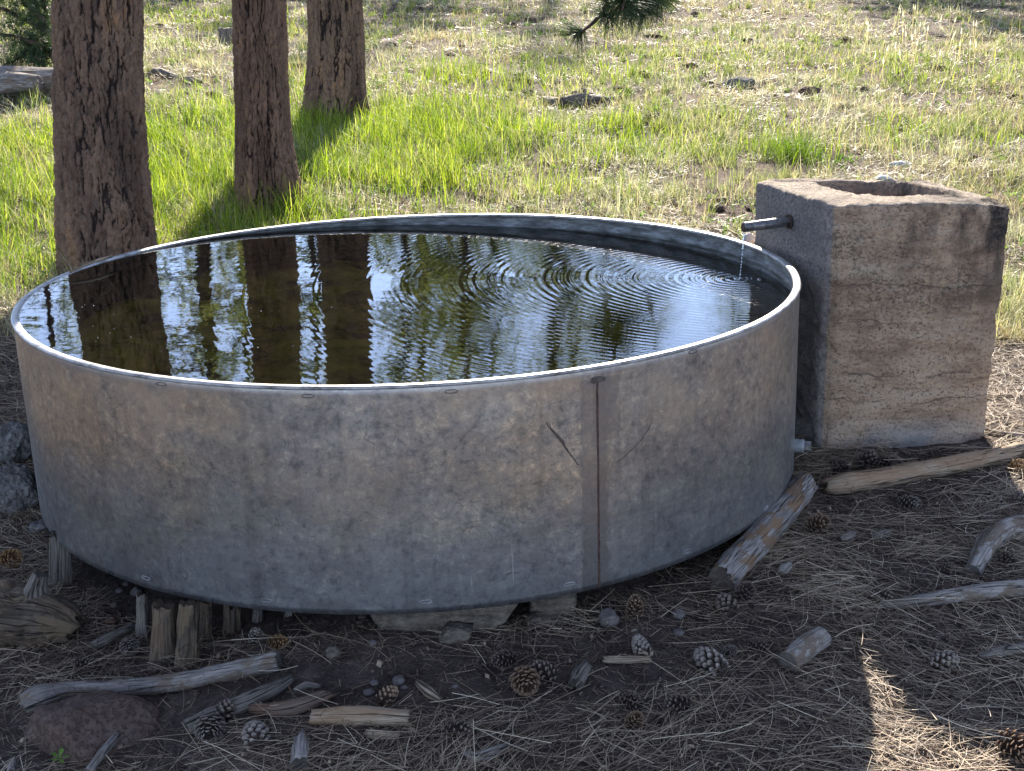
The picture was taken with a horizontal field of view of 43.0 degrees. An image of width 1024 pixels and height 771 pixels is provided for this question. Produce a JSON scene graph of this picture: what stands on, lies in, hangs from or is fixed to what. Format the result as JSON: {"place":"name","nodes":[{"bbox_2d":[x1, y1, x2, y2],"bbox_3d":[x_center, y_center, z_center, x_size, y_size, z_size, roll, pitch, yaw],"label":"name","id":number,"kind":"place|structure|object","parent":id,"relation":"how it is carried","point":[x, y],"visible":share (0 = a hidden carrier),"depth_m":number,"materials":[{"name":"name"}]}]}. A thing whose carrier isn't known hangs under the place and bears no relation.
{"place":"outdoors","nodes":[
{"label":"outdoors","id":0,"kind":"place"},
{"bbox_2d":[0,0,1023,770],"bbox_3d":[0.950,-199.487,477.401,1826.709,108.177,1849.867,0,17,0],"label":"ground","id":1,"kind":"structure","parent":0,"point":[342,678],"depth_m":3.35,"materials":[{"name":"soil"}]},
{"bbox_2d":[0,548,22,567],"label":"pine cone","id":2,"kind":"object","parent":1,"relation":"on","point":[10,554],"visible":0.98,"depth_m":3.75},
{"bbox_2d":[7,755,17,770],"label":"wood chunk","id":3,"kind":"object","parent":1,"relation":"on","point":[13,765],"visible":0.95,"depth_m":2.90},
{"bbox_2d":[0,421,31,465],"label":"boulder","id":4,"kind":"object","parent":1,"relation":"on","point":[14,439],"visible":0.81,"depth_m":4.35,"materials":[{"name":"stone"}]},
{"bbox_2d":[0,463,38,515],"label":"boulder","id":5,"kind":"object","parent":1,"relation":"on","point":[18,487],"visible":0.82,"depth_m":4.05,"materials":[{"name":"stone"}]},
{"bbox_2d":[0,0,51,66],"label":"juniper bush","id":6,"kind":"object","parent":1,"relation":"on","point":[37,49],"visible":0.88,"depth_m":11.80,"materials":[{"name":"green plant"}]},
{"bbox_2d":[0,65,52,97],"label":"fallen log","id":7,"kind":"object","parent":1,"relation":"on","point":[15,79],"visible":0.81,"depth_m":10.89,"materials":[{"name":"grey wood"}]},
{"bbox_2d":[28,519,47,532],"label":"stone","id":8,"kind":"object","parent":1,"relation":"on","point":[36,523],"visible":0.8,"depth_m":3.96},
{"bbox_2d":[0,570,92,647],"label":"rotten log","id":9,"kind":"object","parent":1,"relation":"on","point":[33,610],"visible":0.98,"depth_m":3.35,"materials":[{"name":"brown wood"}]},
{"bbox_2d":[51,748,68,762],"bbox_3d":[-1.008,0.823,2.892,0.039,0.019,0.034,4,17,13],"label":"seedling","id":10,"kind":"object","parent":1,"relation":"on","point":[61,750],"visible":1,"depth_m":2.90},
{"bbox_2d":[48,530,73,585],"bbox_3d":[-1.275,0.511,3.662,0.084,0.225,0.029,0,17,0],"label":"rotten post","id":11,"kind":"object","parent":1,"relation":"on","point":[60,565],"visible":0.75,"depth_m":3.65,"materials":[{"name":"grey wood"}]},
{"bbox_2d":[72,657,93,671],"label":"pine cone","id":12,"kind":"object","parent":1,"relation":"on","point":[85,660],"visible":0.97,"depth_m":3.26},
{"bbox_2d":[23,690,160,766],"bbox_3d":[-0.969,0.812,3.030,0.336,0.164,0.244,0,17,0],"label":"lava rock","id":13,"kind":"object","parent":1,"relation":"on","point":[78,727],"visible":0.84,"depth_m":2.98,"materials":[{"name":"stone"}]},
{"bbox_2d":[84,731,120,770],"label":"fallen branch","id":14,"kind":"object","parent":13,"relation":"on","point":[103,751],"visible":1,"depth_m":2.90,"materials":[{"name":"grey wood"}]},
{"bbox_2d":[50,0,158,277],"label":"pine tree","id":15,"kind":"object","parent":1,"relation":"on","point":[103,203],"visible":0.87,"depth_m":5.81,"materials":[{"name":"brown plant"}]},
{"bbox_2d":[101,617,118,626],"bbox_3d":[-1.072,0.631,3.466,0.049,0.026,0.023,-5,18,-16],"label":"wood chip","id":16,"kind":"object","parent":1,"relation":"on","point":[110,621],"visible":0.93,"depth_m":3.46,"materials":[{"name":"brown wood"}]},
{"bbox_2d":[88,622,135,650],"bbox_3d":[-1.039,0.655,3.399,0.031,0.034,0.144,13,21,37],"label":"fallen branch","id":17,"kind":"object","parent":1,"relation":"on","point":[115,635],"visible":0.93,"depth_m":3.38,"materials":[{"name":"grey wood"}]},
{"bbox_2d":[118,637,139,655],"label":"pine cone","id":18,"kind":"object","parent":1,"relation":"on","point":[131,644],"visible":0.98,"depth_m":3.32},
{"bbox_2d":[135,591,148,637],"bbox_3d":[-0.972,0.621,3.413,0.042,0.176,0.035,0,17,0],"label":"rotten post","id":19,"kind":"object","parent":1,"relation":"on","point":[142,614],"visible":0.75,"depth_m":3.40,"materials":[{"name":"grey wood"}]},
{"bbox_2d":[17,650,283,713],"bbox_3d":[-0.866,0.701,3.138,0.635,0.135,0.106,-1,17,-5],"label":"fallen branch","id":20,"kind":"object","parent":1,"relation":"on","point":[31,699],"visible":0.89,"depth_m":3.12,"materials":[{"name":"grey wood"}]},
{"bbox_2d":[147,661,165,674],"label":"pebble","id":21,"kind":"object","parent":1,"relation":"on","point":[155,671],"visible":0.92,"depth_m":3.23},
{"bbox_2d":[148,598,177,665],"bbox_3d":[-0.876,0.639,3.274,0.086,0.221,0.080,14,22,38],"label":"rotten stump","id":22,"kind":"object","parent":1,"relation":"on","point":[164,630],"visible":0.76,"depth_m":3.24,"materials":[{"name":"brown wood"}]},
{"bbox_2d":[149,68,178,78],"bbox_3d":[-3.274,-2.915,12.133,0.474,0.089,0.074,14,22,38],"label":"rotten branch","id":23,"kind":"object","parent":1,"relation":"on","point":[163,71],"visible":0.91,"depth_m":12.07,"materials":[{"name":"grey wood"}]},
{"bbox_2d":[174,599,200,668],"bbox_3d":[-0.808,0.637,3.231,0.066,0.222,0.065,8,19,25],"label":"rotten stump","id":24,"kind":"object","parent":1,"relation":"on","point":[187,641],"visible":0.81,"depth_m":3.21,"materials":[{"name":"brown wood"}]},
{"bbox_2d":[180,76,201,83],"bbox_3d":[-2.936,-2.799,11.898,0.248,0.073,0.055,8,19,25],"label":"rotten branch","id":25,"kind":"object","parent":1,"relation":"on","point":[191,78],"visible":0.83,"depth_m":11.87,"materials":[{"name":"grey wood"}]},
{"bbox_2d":[196,600,212,643],"bbox_3d":[-0.790,0.628,3.332,0.052,0.174,0.037,0,17,0],"label":"rotten post","id":26,"kind":"object","parent":1,"relation":"on","point":[204,614],"visible":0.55,"depth_m":3.31,"materials":[{"name":"brown wood"}]},
{"bbox_2d":[193,713,226,742],"bbox_3d":[-0.678,0.771,2.919,0.074,0.060,0.091,-3,7,-10],"label":"pine cone","id":27,"kind":"object","parent":1,"relation":"on","point":[202,731],"visible":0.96,"depth_m":2.90,"materials":[{"name":"plant"}]},
{"bbox_2d":[212,699,235,726],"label":"pine cone","id":28,"kind":"object","parent":1,"relation":"on","point":[224,714],"visible":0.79,"depth_m":2.95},
{"bbox_2d":[218,27,232,45],"bbox_3d":[-3.269,-3.954,14.930,0.214,0.302,0.215,0,17,0],"label":"cut stump","id":29,"kind":"object","parent":1,"relation":"on","point":[226,33],"visible":0.4,"depth_m":14.84,"materials":[{"name":"grey wood"}]},
{"bbox_2d":[222,605,241,634],"bbox_3d":[-0.722,0.623,3.358,0.056,0.182,0.054,-8,19,-26],"label":"rotten post","id":30,"kind":"object","parent":1,"relation":"on","point":[232,621],"visible":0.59,"depth_m":3.34,"materials":[{"name":"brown wood"}]},
{"bbox_2d":[183,673,294,733],"bbox_3d":[-0.625,0.740,2.997,0.266,0.091,0.057,-8,19,-25],"label":"fallen branch","id":31,"kind":"object","parent":1,"relation":"on","point":[268,692],"visible":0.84,"depth_m":2.98,"materials":[{"name":"grey wood"}]},
{"bbox_2d":[242,720,270,750],"bbox_3d":[-0.565,0.769,2.866,0.064,0.054,0.080,-6,28,-19],"label":"pine cone","id":32,"kind":"object","parent":1,"relation":"on","point":[257,734],"visible":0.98,"depth_m":2.85,"materials":[{"name":"plant"}]},
{"bbox_2d":[248,627,264,647],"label":"pine cone","id":33,"kind":"object","parent":1,"relation":"on","point":[258,632],"visible":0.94,"depth_m":3.25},
{"bbox_2d":[252,609,263,622],"bbox_3d":[-0.659,0.615,3.377,0.033,0.108,0.031,-12,21,-36],"label":"rotten post","id":34,"kind":"object","parent":1,"relation":"on","point":[257,616],"visible":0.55,"depth_m":3.36,"materials":[{"name":"grey wood"}]},
{"bbox_2d":[231,0,307,221],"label":"pine tree","id":35,"kind":"object","parent":1,"relation":"on","point":[264,149],"visible":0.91,"depth_m":7.01,"materials":[{"name":"brown plant"}]},
{"bbox_2d":[268,634,288,649],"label":"pine cone","id":36,"kind":"object","parent":1,"relation":"on","point":[282,641],"visible":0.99,"depth_m":3.21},
{"bbox_2d":[248,687,334,715],"bbox_3d":[-0.501,0.726,2.949,0.200,0.060,0.067,0,17,0],"label":"bark piece","id":37,"kind":"object","parent":1,"relation":"on","point":[291,706],"visible":0.98,"depth_m":2.93,"materials":[{"name":"brown wood"}]},
{"bbox_2d":[290,728,309,770],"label":"wood chunk","id":38,"kind":"object","parent":1,"relation":"on","point":[300,747],"visible":0.96,"depth_m":2.76,"materials":[{"name":"wood"}]},
{"bbox_2d":[293,681,322,691],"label":"pebble","id":39,"kind":"object","parent":1,"relation":"on","point":[304,686],"visible":1,"depth_m":3.01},
{"bbox_2d":[325,646,340,659],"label":"pebble","id":40,"kind":"object","parent":1,"relation":"on","point":[331,652],"visible":1,"depth_m":3.12,"materials":[{"name":"beige stone"}]},
{"bbox_2d":[300,0,369,122],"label":"pine tree","id":41,"kind":"object","parent":1,"relation":"on","point":[336,64],"visible":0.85,"depth_m":9.89,"materials":[{"name":"brown plant"}]},
{"bbox_2d":[309,706,412,726],"bbox_3d":[-0.331,0.733,2.876,0.238,0.050,0.045,2,17,5],"label":"wood piece","id":42,"kind":"object","parent":1,"relation":"on","point":[353,714],"visible":0.94,"depth_m":2.86,"materials":[{"name":"wood"}]},
{"bbox_2d":[365,729,400,739],"bbox_3d":[-0.283,0.761,2.833,0.084,0.019,0.022,3,17,8],"label":"wood chip","id":43,"kind":"object","parent":1,"relation":"on","point":[378,733],"visible":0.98,"depth_m":2.83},
{"bbox_2d":[375,685,398,706],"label":"pine cone","id":44,"kind":"object","parent":1,"relation":"on","point":[391,691],"visible":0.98,"depth_m":2.94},
{"bbox_2d":[392,675,404,685],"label":"pebble","id":45,"kind":"object","parent":1,"relation":"on","point":[397,679],"visible":0.98,"depth_m":3.01,"materials":[{"name":"grey stone"}]},
{"bbox_2d":[11,213,810,614],"bbox_3d":[-0.298,-0.071,4.213,2.420,0.580,2.406,-2,17,1],"label":"stock tank","id":46,"kind":"object","parent":1,"relation":"on","point":[411,497],"visible":0.83,"depth_m":3.20,"materials":[{"name":"metal"}]},
{"bbox_2d":[70,255,112,272],"bbox_3d":[-1.415,-0.410,4.376,0.012,0.022,0.231,6,18,19],"label":"dry stalk","id":47,"kind":"object","parent":46,"relation":"on","point":[90,262],"visible":1,"depth_m":4.36,"materials":[{"name":"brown wood"}]},
{"bbox_2d":[39,257,760,384],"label":"water","id":48,"kind":"structure","parent":46,"relation":"in","point":[445,319],"depth_m":4.36,"materials":[{"name":"liquid"}]},
{"bbox_2d":[414,679,442,703],"bbox_3d":[-0.194,0.700,2.982,0.026,0.029,0.101,-14,22,-38],"label":"wood chip","id":49,"kind":"object","parent":1,"relation":"on","point":[424,688],"visible":0.98,"depth_m":2.97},
{"bbox_2d":[370,603,517,631],"bbox_3d":[-0.174,0.564,3.328,0.390,0.135,0.262,0,17,0],"label":"slab stone","id":50,"kind":"object","parent":1,"relation":"on","point":[496,616],"visible":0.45,"depth_m":3.22,"materials":[{"name":"stone"}]},
{"bbox_2d":[439,621,472,643],"bbox_3d":[-0.139,0.613,3.198,0.087,0.046,0.072,0,17,0],"label":"slab stone","id":51,"kind":"object","parent":1,"relation":"on","point":[457,633],"visible":0.95,"depth_m":3.17,"materials":[{"name":"stone"}]},
{"bbox_2d":[443,718,472,740],"bbox_3d":[-0.117,0.750,2.833,0.065,0.050,0.051,-7,15,12],"label":"pine cone","id":52,"kind":"object","parent":1,"relation":"on","point":[464,728],"visible":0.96,"depth_m":2.83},
{"bbox_2d":[460,743,509,761],"bbox_3d":[-0.056,0.786,2.783,0.108,0.026,0.046,-3,17,-11],"label":"wood piece","id":53,"kind":"object","parent":1,"relation":"on","point":[489,749],"visible":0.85,"depth_m":2.77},
{"bbox_2d":[491,649,518,668],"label":"pine cone","id":54,"kind":"object","parent":1,"relation":"on","point":[499,658],"visible":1,"depth_m":3.08,"materials":[{"name":"plant"}]},
{"bbox_2d":[0,0,1023,334],"bbox_3d":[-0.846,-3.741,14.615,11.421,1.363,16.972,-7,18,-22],"label":"green grass","id":55,"kind":"structure","parent":1,"relation":"on","point":[438,126],"depth_m":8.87,"materials":[{"name":"plant"}]},
{"bbox_2d":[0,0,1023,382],"bbox_3d":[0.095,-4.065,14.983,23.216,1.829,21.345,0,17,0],"label":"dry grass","id":56,"kind":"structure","parent":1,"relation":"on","point":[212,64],"depth_m":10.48,"materials":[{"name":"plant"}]},
{"bbox_2d":[0,382,1023,770],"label":"soil crumbs","id":57,"kind":"object","parent":1,"relation":"on","point":[450,706],"visible":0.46,"depth_m":3.18,"materials":[{"name":"soil"}]},
{"bbox_2d":[0,2,1023,292],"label":"leafy weeds","id":58,"kind":"object","parent":1,"relation":"on","point":[840,158],"visible":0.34,"depth_m":10.14,"materials":[{"name":"plant"}]},
{"bbox_2d":[0,2,1023,341],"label":"soil clods","id":59,"kind":"object","parent":1,"relation":"on","point":[606,104],"visible":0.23,"depth_m":10.62,"materials":[{"name":"soil"}]},
{"bbox_2d":[0,278,1023,770],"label":"pine needle litter","id":60,"kind":"object","parent":1,"relation":"on","point":[796,548],"visible":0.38,"depth_m":3.05,"materials":[{"name":"plant"}]},
{"bbox_2d":[2,399,1023,770],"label":"bark flakes","id":61,"kind":"object","parent":60,"relation":"on","point":[570,659],"visible":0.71,"depth_m":3.12,"materials":[{"name":"brown wood"}]},
{"bbox_2d":[509,665,540,695],"bbox_3d":[0.031,0.680,2.983,0.072,0.065,0.091,-2,7,-8],"label":"pine cone","id":62,"kind":"object","parent":1,"relation":"on","point":[527,677],"visible":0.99,"depth_m":2.97,"materials":[{"name":"plant"}]},
{"bbox_2d":[529,659,559,686],"bbox_3d":[0.074,0.667,3.023,0.072,0.058,0.050,31,24,10],"label":"pine cone","id":63,"kind":"object","parent":1,"relation":"on","point":[544,673],"visible":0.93,"depth_m":3.02,"materials":[{"name":"plant"}]},
{"bbox_2d":[524,610,566,625],"bbox_3d":[0.086,0.588,3.286,0.110,0.030,0.067,0,17,0],"label":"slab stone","id":64,"kind":"object","parent":1,"relation":"on","point":[538,618],"visible":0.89,"depth_m":3.27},
{"bbox_2d":[529,593,576,616],"bbox_3d":[0.104,0.530,3.382,0.124,0.077,0.208,0,17,0],"label":"slab stone","id":65,"kind":"object","parent":1,"relation":"on","point":[565,603],"visible":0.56,"depth_m":3.29,"materials":[{"name":"stone"}]},
{"bbox_2d":[538,93,613,106],"bbox_3d":[0.532,-2.410,10.962,0.658,0.133,0.346,2,17,7],"label":"rock","id":66,"kind":"object","parent":1,"relation":"on","point":[573,98],"visible":0.71,"depth_m":10.85,"materials":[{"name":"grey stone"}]},
{"bbox_2d":[567,660,592,691],"bbox_3d":[0.157,0.677,3.027,0.042,0.042,0.100,6,18,18],"label":"wood chunk","id":67,"kind":"object","parent":1,"relation":"on","point":[580,672],"visible":1,"depth_m":3.01,"materials":[{"name":"wood"}]},
{"bbox_2d":[598,608,619,627],"bbox_3d":[0.242,0.589,3.266,0.055,0.055,0.050,0,17,0],"label":"pebble","id":68,"kind":"object","parent":1,"relation":"on","point":[608,614],"visible":0.95,"depth_m":3.25,"materials":[{"name":"grey stone"}]},
{"bbox_2d":[602,655,651,663],"bbox_3d":[0.275,0.657,3.111,0.122,0.021,0.021,0,17,0],"label":"wood chip","id":69,"kind":"object","parent":1,"relation":"on","point":[613,659],"visible":0.97,"depth_m":3.10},
{"bbox_2d":[618,689,644,711],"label":"pine cone","id":70,"kind":"object","parent":1,"relation":"on","point":[632,698],"visible":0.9,"depth_m":2.92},
{"bbox_2d":[623,710,644,729],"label":"pine cone","id":71,"kind":"object","parent":1,"relation":"on","point":[637,716],"visible":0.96,"depth_m":2.85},
{"bbox_2d":[625,594,643,621],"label":"pine cone","id":72,"kind":"object","parent":1,"relation":"on","point":[634,602],"visible":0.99,"depth_m":3.27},
{"bbox_2d":[631,629,650,655],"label":"pine cone","id":73,"kind":"object","parent":1,"relation":"on","point":[639,642],"visible":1,"depth_m":3.13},
{"bbox_2d":[663,692,693,714],"bbox_3d":[0.373,0.716,2.924,0.067,0.053,0.048,4,14,-22],"label":"pine cone","id":74,"kind":"object","parent":1,"relation":"on","point":[670,703],"visible":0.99,"depth_m":2.92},
{"bbox_2d":[672,609,685,619],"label":"pebble","id":75,"kind":"object","parent":1,"relation":"on","point":[682,615],"visible":0.98,"depth_m":3.29,"materials":[{"name":"grey stone"}]},
{"bbox_2d":[693,646,728,677],"bbox_3d":[0.468,0.654,3.080,0.062,0.068,0.093,-11,30,-33],"label":"pine cone","id":76,"kind":"object","parent":1,"relation":"on","point":[708,661],"visible":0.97,"depth_m":3.06,"materials":[{"name":"plant"}]},
{"bbox_2d":[715,593,738,617],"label":"pine cone","id":77,"kind":"object","parent":1,"relation":"on","point":[725,598],"visible":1,"depth_m":3.30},
{"bbox_2d":[722,644,737,658],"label":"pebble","id":78,"kind":"object","parent":1,"relation":"on","point":[729,651],"visible":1,"depth_m":3.13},
{"bbox_2d":[722,76,754,88],"bbox_3d":[2.081,-2.771,11.959,0.293,0.145,0.281,-11,20,-32],"label":"meadow rock","id":79,"kind":"object","parent":1,"relation":"on","point":[744,81],"visible":0.7,"depth_m":11.88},
{"bbox_2d":[732,581,756,603],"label":"pine cone","id":80,"kind":"object","parent":1,"relation":"on","point":[746,590],"visible":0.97,"depth_m":3.34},
{"bbox_2d":[742,233,754,243],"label":"meadow rock","id":81,"kind":"object","parent":1,"relation":"on","point":[749,237],"visible":0.54,"depth_m":4.71,"materials":[{"name":"stone"}]},
{"bbox_2d":[748,639,769,653],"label":"pine cone","id":82,"kind":"object","parent":1,"relation":"on","point":[761,647],"visible":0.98,"depth_m":3.15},
{"bbox_2d":[708,472,818,591],"bbox_3d":[0.727,0.404,3.683,0.094,0.120,0.735,10,19,29],"label":"fallen log","id":83,"kind":"object","parent":1,"relation":"on","point":[742,556],"visible":0.89,"depth_m":3.57,"materials":[{"name":"grey wood"}]},
{"bbox_2d":[777,561,792,575],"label":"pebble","id":84,"kind":"object","parent":1,"relation":"on","point":[787,566],"visible":0.99,"depth_m":3.48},
{"bbox_2d":[744,120,840,165],"bbox_3d":[1.853,-1.636,8.707,0.725,0.298,0.725,7,18,20],"label":"grass clump","id":85,"kind":"object","parent":1,"relation":"on","point":[788,148],"visible":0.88,"depth_m":8.72,"materials":[{"name":"plant"}]},
{"bbox_2d":[778,626,831,672],"bbox_3d":[0.702,0.633,3.120,0.059,0.068,0.154,16,23,42],"label":"log piece","id":86,"kind":"object","parent":1,"relation":"on","point":[806,646],"visible":0.93,"depth_m":3.09,"materials":[{"name":"grey wood"}]},
{"bbox_2d":[798,86,820,94],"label":"meadow rock","id":87,"kind":"object","parent":1,"relation":"on","point":[805,88],"visible":0.87,"depth_m":11.46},
{"bbox_2d":[802,513,830,534],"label":"pine cone","id":88,"kind":"object","parent":1,"relation":"on","point":[820,520],"visible":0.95,"depth_m":3.70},
{"bbox_2d":[828,458,850,473],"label":"pine cone","id":89,"kind":"object","parent":1,"relation":"on","point":[841,467],"visible":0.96,"depth_m":4.10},
{"bbox_2d":[837,530,856,542],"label":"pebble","id":90,"kind":"object","parent":1,"relation":"on","point":[850,536],"visible":0.97,"depth_m":3.65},
{"bbox_2d":[852,449,877,468],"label":"pine cone","id":91,"kind":"object","parent":1,"relation":"on","point":[869,455],"visible":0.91,"depth_m":4.12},
{"bbox_2d":[741,178,1009,449],"bbox_3d":[1.172,-0.255,4.462,0.840,0.853,0.620,0,17,0],"label":"spring box","id":92,"kind":"object","parent":1,"relation":"on","point":[900,290],"visible":0.81,"depth_m":4.20,"materials":[{"name":"stone"}]},
{"bbox_2d":[868,587,893,604],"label":"pine cone","id":93,"kind":"object","parent":1,"relation":"on","point":[886,594],"visible":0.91,"depth_m":3.34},
{"bbox_2d":[869,529,892,539],"bbox_3d":[1.056,0.422,3.700,0.084,0.030,0.030,-9,19,-28],"label":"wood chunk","id":94,"kind":"object","parent":1,"relation":"on","point":[882,531],"visible":0.94,"depth_m":3.69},
{"bbox_2d":[871,455,892,467],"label":"pine cone","id":95,"kind":"object","parent":1,"relation":"on","point":[881,462],"visible":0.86,"depth_m":4.14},
{"bbox_2d":[897,494,921,509],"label":"pine cone","id":96,"kind":"object","parent":1,"relation":"on","point":[909,500],"visible":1,"depth_m":3.88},
{"bbox_2d":[863,5,976,80],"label":"seed stalks","id":97,"kind":"object","parent":1,"relation":"on","point":[926,40],"visible":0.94,"depth_m":13.65,"materials":[{"name":"beige plant"}]},
{"bbox_2d":[820,442,1023,493],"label":"fallen branch","id":98,"kind":"object","parent":1,"relation":"on","point":[867,479],"visible":0.98,"depth_m":4.03,"materials":[{"name":"brown wood"}]},
{"bbox_2d":[924,650,959,673],"bbox_3d":[1.020,0.655,3.079,0.080,0.057,0.056,-12,18,-6],"label":"pine cone","id":99,"kind":"object","parent":1,"relation":"on","point":[944,658],"visible":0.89,"depth_m":3.07,"materials":[{"name":"plant"}]},
{"bbox_2d":[936,562,953,573],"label":"pine cone","id":100,"kind":"object","parent":1,"relation":"on","point":[948,566],"visible":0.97,"depth_m":3.51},
{"bbox_2d":[879,579,1023,608],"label":"fallen branch","id":101,"kind":"object","parent":1,"relation":"on","point":[993,589],"visible":0.96,"depth_m":3.35,"materials":[{"name":"grey wood"}]},
{"bbox_2d":[964,515,1023,578],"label":"root branch","id":102,"kind":"object","parent":1,"relation":"on","point":[990,539],"visible":0.94,"depth_m":3.59,"materials":[{"name":"grey wood"}]},
{"bbox_2d":[978,642,1023,658],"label":"fallen branch","id":103,"kind":"object","parent":1,"relation":"on","point":[1010,649],"visible":0.99,"depth_m":3.12,"materials":[{"name":"grey wood"}]},
{"bbox_2d":[987,429,1023,438],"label":"fallen branch","id":104,"kind":"object","parent":1,"relation":"on","point":[993,431],"visible":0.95,"depth_m":4.36,"materials":[{"name":"grey wood"}]},
{"bbox_2d":[987,394,1023,398],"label":"fallen branch","id":105,"kind":"object","parent":1,"relation":"on","point":[1008,395],"visible":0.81,"depth_m":4.70,"materials":[{"name":"brown wood"}]},
{"bbox_2d":[995,551,1017,567],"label":"pine cone","id":106,"kind":"object","parent":1,"relation":"on","point":[1005,557],"visible":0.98,"depth_m":3.54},
{"bbox_2d":[995,728,1023,764],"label":"pine cone","id":107,"kind":"object","parent":1,"relation":"on","point":[1014,745],"visible":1,"depth_m":2.76,"materials":[{"name":"plant"}]},
{"bbox_2d":[1007,458,1023,473],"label":"pine cone","id":108,"kind":"object","parent":1,"relation":"on","point":[1017,464],"visible":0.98,"depth_m":4.12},
{"bbox_2d":[1010,491,1023,509],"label":"pine cone","id":109,"kind":"object","parent":1,"relation":"on","point":[1014,498],"visible":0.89,"depth_m":3.89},
{"bbox_2d":[552,0,688,67],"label":"pine tree","id":110,"kind":"object","parent":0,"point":[634,11],"visible":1,"depth_m":6.68,"materials":[{"name":"plant"}]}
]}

